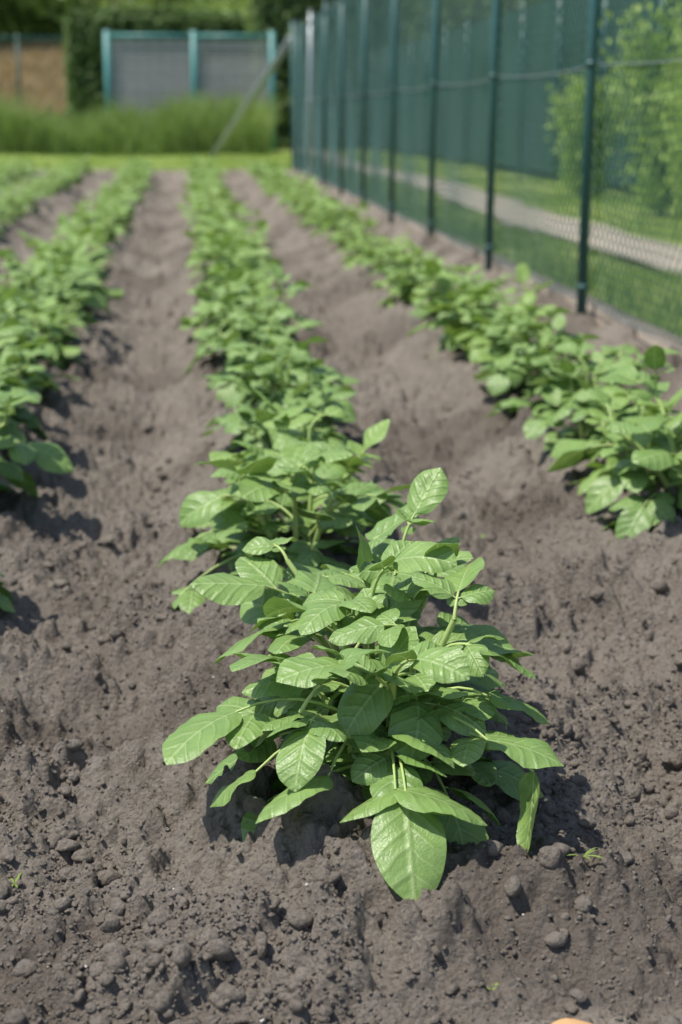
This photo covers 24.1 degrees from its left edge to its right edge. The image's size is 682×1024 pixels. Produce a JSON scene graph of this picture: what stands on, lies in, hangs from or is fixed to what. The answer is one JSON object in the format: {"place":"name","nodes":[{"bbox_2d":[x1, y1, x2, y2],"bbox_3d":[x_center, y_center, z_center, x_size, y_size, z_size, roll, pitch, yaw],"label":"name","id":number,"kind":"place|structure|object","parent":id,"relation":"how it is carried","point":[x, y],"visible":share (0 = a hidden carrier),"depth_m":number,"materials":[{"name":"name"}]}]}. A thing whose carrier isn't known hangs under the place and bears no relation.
{"place":"outdoors","nodes":[
{"label":"outdoors","id":0,"kind":"place"},
{"bbox_2d":[0,36,67,117],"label":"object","id":1,"kind":"structure","parent":0,"point":[40,60],"depth_m":49.50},
{"bbox_2d":[0,84,288,155],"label":"tall grass","id":2,"kind":"structure","parent":0,"point":[194,126],"depth_m":34.56,"materials":[{"name":"green plant"}]},
{"bbox_2d":[0,151,533,172],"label":"meadow grass","id":3,"kind":"structure","parent":0,"point":[222,157],"depth_m":29.34,"materials":[{"name":"green plant"}]},
{"bbox_2d":[0,168,681,1023],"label":"garden soil ground","id":4,"kind":"structure","parent":0,"point":[136,346],"depth_m":2.59,"materials":[{"name":"brown soil"}]},
{"bbox_2d":[0,573,15,612],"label":"potato plant","id":5,"kind":"object","parent":4,"relation":"on","point":[6,601],"visible":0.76,"depth_m":2.79,"materials":[{"name":"green plant"}]},
{"bbox_2d":[10,873,21,887],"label":"grass tuft","id":6,"kind":"object","parent":4,"relation":"on","point":[12,880],"visible":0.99,"depth_m":1.92,"materials":[{"name":"green plant"}]},
{"bbox_2d":[0,156,35,186],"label":"potato plant row","id":7,"kind":"object","parent":4,"relation":"on","point":[13,170],"visible":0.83,"depth_m":20.86,"materials":[{"name":"green plant"}]},
{"bbox_2d":[0,317,40,444],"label":"potato plant","id":8,"kind":"object","parent":4,"relation":"on","point":[14,326],"visible":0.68,"depth_m":3.88,"materials":[{"name":"green plant"}]},
{"bbox_2d":[0,289,41,377],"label":"potato plant","id":9,"kind":"object","parent":4,"relation":"on","point":[31,360],"visible":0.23,"depth_m":4.97,"materials":[{"name":"green plant"}]},
{"bbox_2d":[0,346,54,439],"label":"potato plant","id":10,"kind":"object","parent":4,"relation":"on","point":[12,355],"visible":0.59,"depth_m":4.20,"materials":[{"name":"green plant"}]},
{"bbox_2d":[0,384,73,497],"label":"potato plant","id":11,"kind":"object","parent":4,"relation":"on","point":[50,457],"visible":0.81,"depth_m":3.40,"materials":[{"name":"green plant"}]},
{"bbox_2d":[0,303,80,390],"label":"potato plant","id":12,"kind":"object","parent":4,"relation":"on","point":[21,341],"visible":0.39,"depth_m":4.65,"materials":[{"name":"green plant"}]},
{"bbox_2d":[0,284,88,371],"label":"potato plant","id":13,"kind":"object","parent":4,"relation":"on","point":[48,326],"visible":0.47,"depth_m":5.41,"materials":[{"name":"green plant"}]},
{"bbox_2d":[0,155,95,237],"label":"potato plant row","id":14,"kind":"object","parent":4,"relation":"on","point":[48,185],"visible":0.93,"depth_m":15.24,"materials":[{"name":"green plant"}]},
{"bbox_2d":[0,249,96,330],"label":"potato plant","id":15,"kind":"object","parent":4,"relation":"on","point":[60,283],"visible":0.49,"depth_m":6.23,"materials":[{"name":"green plant"}]},
{"bbox_2d":[0,283,97,345],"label":"potato plant","id":16,"kind":"object","parent":4,"relation":"on","point":[84,316],"visible":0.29,"depth_m":5.87,"materials":[{"name":"green plant"}]},
{"bbox_2d":[0,243,107,316],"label":"potato plant","id":17,"kind":"object","parent":4,"relation":"on","point":[98,301],"visible":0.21,"depth_m":6.65,"materials":[{"name":"green plant"}]},
{"bbox_2d":[9,233,124,312],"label":"potato plant","id":18,"kind":"object","parent":4,"relation":"on","point":[60,250],"visible":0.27,"depth_m":7.12,"materials":[{"name":"green plant"}]},
{"bbox_2d":[16,151,157,287],"bbox_3d":[-2.055,-3.018,15.183,0.580,0.479,16.298,-1,14,-5],"label":"potato plant row","id":19,"kind":"object","parent":4,"relation":"on","point":[100,228],"visible":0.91,"depth_m":10.68,"materials":[{"name":"green plant"}]},
{"bbox_2d":[176,155,281,295],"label":"potato plant row","id":20,"kind":"object","parent":4,"relation":"on","point":[205,186],"visible":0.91,"depth_m":10.06,"materials":[{"name":"green plant"}]},
{"bbox_2d":[186,231,275,295],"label":"potato plant","id":21,"kind":"object","parent":4,"relation":"on","point":[195,255],"visible":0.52,"depth_m":7.31,"materials":[{"name":"green plant"}]},
{"bbox_2d":[179,259,292,340],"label":"potato plant","id":22,"kind":"object","parent":4,"relation":"on","point":[196,321],"visible":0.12,"depth_m":6.12,"materials":[{"name":"green plant"}]},
{"bbox_2d":[198,262,281,314],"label":"potato plant","id":23,"kind":"object","parent":4,"relation":"on","point":[215,271],"visible":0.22,"depth_m":6.49,"materials":[{"name":"green plant"}]},
{"bbox_2d":[215,257,271,295],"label":"potato plant","id":24,"kind":"object","parent":4,"relation":"on","point":[257,262],"visible":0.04,"depth_m":6.95,"materials":[{"name":"green plant"}]},
{"bbox_2d":[199,281,293,338],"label":"potato plant","id":25,"kind":"object","parent":4,"relation":"on","point":[262,294],"visible":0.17,"depth_m":5.72,"materials":[{"name":"green plant"}]},
{"bbox_2d":[186,262,319,375],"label":"potato plant","id":26,"kind":"object","parent":4,"relation":"on","point":[221,297],"visible":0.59,"depth_m":5.28,"materials":[{"name":"green plant"}]},
{"bbox_2d":[198,309,323,400],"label":"potato plant","id":27,"kind":"object","parent":4,"relation":"on","point":[225,389],"visible":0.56,"depth_m":4.86,"materials":[{"name":"green plant"}]},
{"bbox_2d":[201,336,359,451],"bbox_3d":[-0.154,-0.276,4.050,0.392,0.334,0.388,-10,17,-35],"label":"potato plant","id":28,"kind":"object","parent":4,"relation":"on","point":[265,365],"visible":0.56,"depth_m":4.00,"materials":[{"name":"green plant"}]},
{"bbox_2d":[157,440,410,613],"bbox_3d":[-0.097,0.034,2.865,0.515,0.345,0.425,-1,14,-5],"label":"potato plant","id":29,"kind":"object","parent":4,"relation":"on","point":[230,525],"visible":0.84,"depth_m":2.79,"materials":[{"name":"green plant"}]},
{"bbox_2d":[225,335,344,419],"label":"potato plant","id":30,"kind":"object","parent":4,"relation":"on","point":[236,398],"visible":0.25,"depth_m":4.49,"materials":[{"name":"green plant"}]},
{"bbox_2d":[225,369,356,483],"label":"potato plant","id":31,"kind":"object","parent":4,"relation":"on","point":[248,416],"visible":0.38,"depth_m":3.62,"materials":[{"name":"green plant"}]},
{"bbox_2d":[196,387,418,545],"bbox_3d":[-0.089,-0.059,3.198,0.435,0.342,0.457,-5,15,-18],"label":"potato plant","id":32,"kind":"object","parent":4,"relation":"on","point":[375,434],"visible":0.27,"depth_m":3.17,"materials":[{"name":"green plant"}]},
{"bbox_2d":[1,630,676,1022],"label":"pale pebbles","id":33,"kind":"object","parent":4,"relation":"on","point":[173,888],"visible":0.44,"depth_m":1.73,"materials":[{"name":"grey stone"}]},
{"bbox_2d":[0,361,681,1023],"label":"soil clods","id":34,"kind":"object","parent":4,"relation":"on","point":[114,955],"visible":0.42,"depth_m":1.86,"materials":[{"name":"brown soil"}]},
{"bbox_2d":[245,158,445,290],"bbox_3d":[-0.463,-3.067,15.344,0.583,0.473,16.357,-1,14,-5],"label":"potato plant row","id":35,"kind":"object","parent":4,"relation":"on","point":[325,218],"visible":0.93,"depth_m":10.85,"materials":[{"name":"green plant"}]},
{"bbox_2d":[190,468,521,739],"bbox_3d":[0.038,0.169,2.167,0.434,0.437,0.425,-9,16,-32],"label":"potato plant","id":36,"kind":"object","parent":4,"relation":"on","point":[327,601],"visible":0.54,"depth_m":2.15,"materials":[{"name":"green plant"}]},
{"bbox_2d":[162,557,563,900],"bbox_3d":[0.058,0.245,1.942,0.450,0.338,0.452,7,16,26],"label":"potato plant","id":37,"kind":"object","parent":4,"relation":"on","point":[416,824],"visible":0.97,"depth_m":1.88,"materials":[{"name":"green plant"}]},
{"bbox_2d":[376,256,465,296],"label":"potato plant","id":38,"kind":"object","parent":4,"relation":"on","point":[383,270],"visible":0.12,"depth_m":7.31,"materials":[{"name":"green plant"}]},
{"bbox_2d":[377,248,464,308],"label":"potato plant","id":39,"kind":"object","parent":4,"relation":"on","point":[408,285],"visible":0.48,"depth_m":6.86,"materials":[{"name":"green plant"}]},
{"bbox_2d":[407,263,495,318],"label":"potato plant","id":40,"kind":"object","parent":4,"relation":"on","point":[420,313],"visible":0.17,"depth_m":6.45,"materials":[{"name":"green plant"}]},
{"bbox_2d":[433,273,519,328],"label":"potato plant","id":41,"kind":"object","parent":4,"relation":"on","point":[463,281],"visible":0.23,"depth_m":6.06,"materials":[{"name":"green plant"}]},
{"bbox_2d":[406,259,553,359],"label":"potato plant","id":42,"kind":"object","parent":4,"relation":"on","point":[457,331],"visible":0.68,"depth_m":5.60,"materials":[{"name":"green plant"}]},
{"bbox_2d":[295,168,681,356],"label":"concrete edging","id":43,"kind":"object","parent":4,"relation":"on","point":[601,317],"visible":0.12,"depth_m":6.95,"materials":[{"name":"grey concrete"}]},
{"bbox_2d":[458,292,561,366],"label":"potato plant","id":44,"kind":"object","parent":4,"relation":"on","point":[481,347],"visible":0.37,"depth_m":5.17,"materials":[{"name":"green plant"}]},
{"bbox_2d":[470,307,596,395],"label":"potato plant","id":45,"kind":"object","parent":4,"relation":"on","point":[500,380],"visible":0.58,"depth_m":4.79,"materials":[{"name":"green plant"}]},
{"bbox_2d":[487,334,612,419],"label":"potato plant","id":46,"kind":"object","parent":4,"relation":"on","point":[542,358],"visible":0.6,"depth_m":4.42,"materials":[{"name":"green plant"}]},
{"bbox_2d":[552,1018,591,1023],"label":"dry leaf","id":47,"kind":"object","parent":4,"relation":"on","point":[568,1021],"visible":1,"depth_m":1.56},
{"bbox_2d":[566,847,601,859],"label":"grass tuft","id":48,"kind":"object","parent":4,"relation":"on","point":[587,852],"visible":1,"depth_m":1.80,"materials":[{"name":"green plant"}]},
{"bbox_2d":[523,341,680,451],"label":"potato plant","id":49,"kind":"object","parent":4,"relation":"on","point":[571,400],"visible":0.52,"depth_m":4.00,"materials":[{"name":"green plant"}]},
{"bbox_2d":[547,345,681,538],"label":"potato plant","id":50,"kind":"object","parent":4,"relation":"on","point":[605,489],"visible":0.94,"depth_m":3.24,"materials":[{"name":"green plant"}]},
{"bbox_2d":[550,377,681,497],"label":"potato plant","id":51,"kind":"object","parent":4,"relation":"on","point":[643,440],"visible":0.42,"depth_m":3.61,"materials":[{"name":"green plant"}]},
{"bbox_2d":[0,70,681,337],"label":"lawn","id":52,"kind":"structure","parent":0,"point":[359,151],"depth_m":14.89,"materials":[{"name":"green plant"}]},
{"bbox_2d":[0,34,62,104],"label":"boundary fence","id":53,"kind":"object","parent":52,"relation":"on","point":[16,38],"visible":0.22,"depth_m":44.53,"materials":[{"name":"teal metal"}]},
{"bbox_2d":[0,0,100,45],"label":"hedge","id":54,"kind":"object","parent":52,"relation":"on","point":[15,19],"visible":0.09,"depth_m":60.52,"materials":[{"name":"green plant"}]},
{"bbox_2d":[18,0,188,48],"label":"broadleaf tree","id":55,"kind":"object","parent":52,"relation":"on","point":[102,3],"visible":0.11,"depth_m":56.09,"materials":[{"name":"green plant"}]},
{"bbox_2d":[62,5,246,120],"bbox_3d":[-4.683,-10.953,40.490,4.641,3.569,1.778,-1,14,-5],"label":"hedge","id":56,"kind":"object","parent":52,"relation":"on","point":[83,49],"visible":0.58,"depth_m":39.63,"materials":[{"name":"green plant"}]},
{"bbox_2d":[103,30,275,150],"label":"garden gate","id":57,"kind":"structure","parent":52,"relation":"on","point":[193,36],"depth_m":38.28,"materials":[{"name":"metal"}]},
{"bbox_2d":[136,0,251,91],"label":"broadleaf tree","id":58,"kind":"object","parent":52,"relation":"on","point":[221,5],"visible":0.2,"depth_m":50.94,"materials":[{"name":"green plant"}]},
{"bbox_2d":[232,1,250,95],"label":"broadleaf tree","id":59,"kind":"object","parent":52,"relation":"on","point":[247,40],"depth_m":68.57,"materials":[{"name":"green plant"}]},
{"bbox_2d":[249,0,413,150],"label":"hedge","id":60,"kind":"object","parent":52,"relation":"on","point":[276,16],"visible":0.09,"depth_m":39.13,"materials":[{"name":"green plant"}]},
{"bbox_2d":[210,0,681,349],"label":"wire fence","id":61,"kind":"object","parent":52,"relation":"on","point":[301,100],"visible":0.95,"depth_m":8.92,"materials":[{"name":"green metal"}]},
{"bbox_2d":[400,0,545,45],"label":"hedge","id":62,"kind":"object","parent":52,"relation":"on","point":[454,19],"visible":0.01,"depth_m":31.75,"materials":[{"name":"green plant"}]},
{"bbox_2d":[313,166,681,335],"bbox_3d":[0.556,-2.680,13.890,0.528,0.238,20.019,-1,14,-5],"label":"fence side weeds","id":63,"kind":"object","parent":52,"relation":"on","point":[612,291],"visible":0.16,"depth_m":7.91,"materials":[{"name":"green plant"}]},
{"bbox_2d":[372,0,681,197],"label":"privacy screen fence","id":64,"kind":"object","parent":52,"relation":"on","point":[656,3],"visible":0.32,"depth_m":22.02,"materials":[{"name":"green paint"}]},
{"bbox_2d":[545,67,641,195],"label":"garden shrub","id":65,"kind":"object","parent":52,"relation":"on","point":[581,131],"visible":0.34,"depth_m":16.25,"materials":[{"name":"green plant"}]},
{"bbox_2d":[599,0,681,216],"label":"garden shrub","id":66,"kind":"object","parent":52,"relation":"on","point":[676,29],"visible":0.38,"depth_m":13.18,"materials":[{"name":"green plant"}]},
{"bbox_2d":[637,64,681,219],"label":"garden shrub","id":67,"kind":"object","parent":52,"relation":"on","point":[676,147],"visible":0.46,"depth_m":12.40,"materials":[{"name":"green plant"}]},
{"bbox_2d":[662,22,681,175],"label":"garden shrub","id":68,"kind":"object","parent":52,"relation":"on","point":[677,92],"visible":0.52,"depth_m":11.58,"materials":[{"name":"green plant"}]},
{"bbox_2d":[300,148,681,273],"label":"sandy path","id":69,"kind":"structure","parent":0,"point":[673,263],"depth_m":11.41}
]}

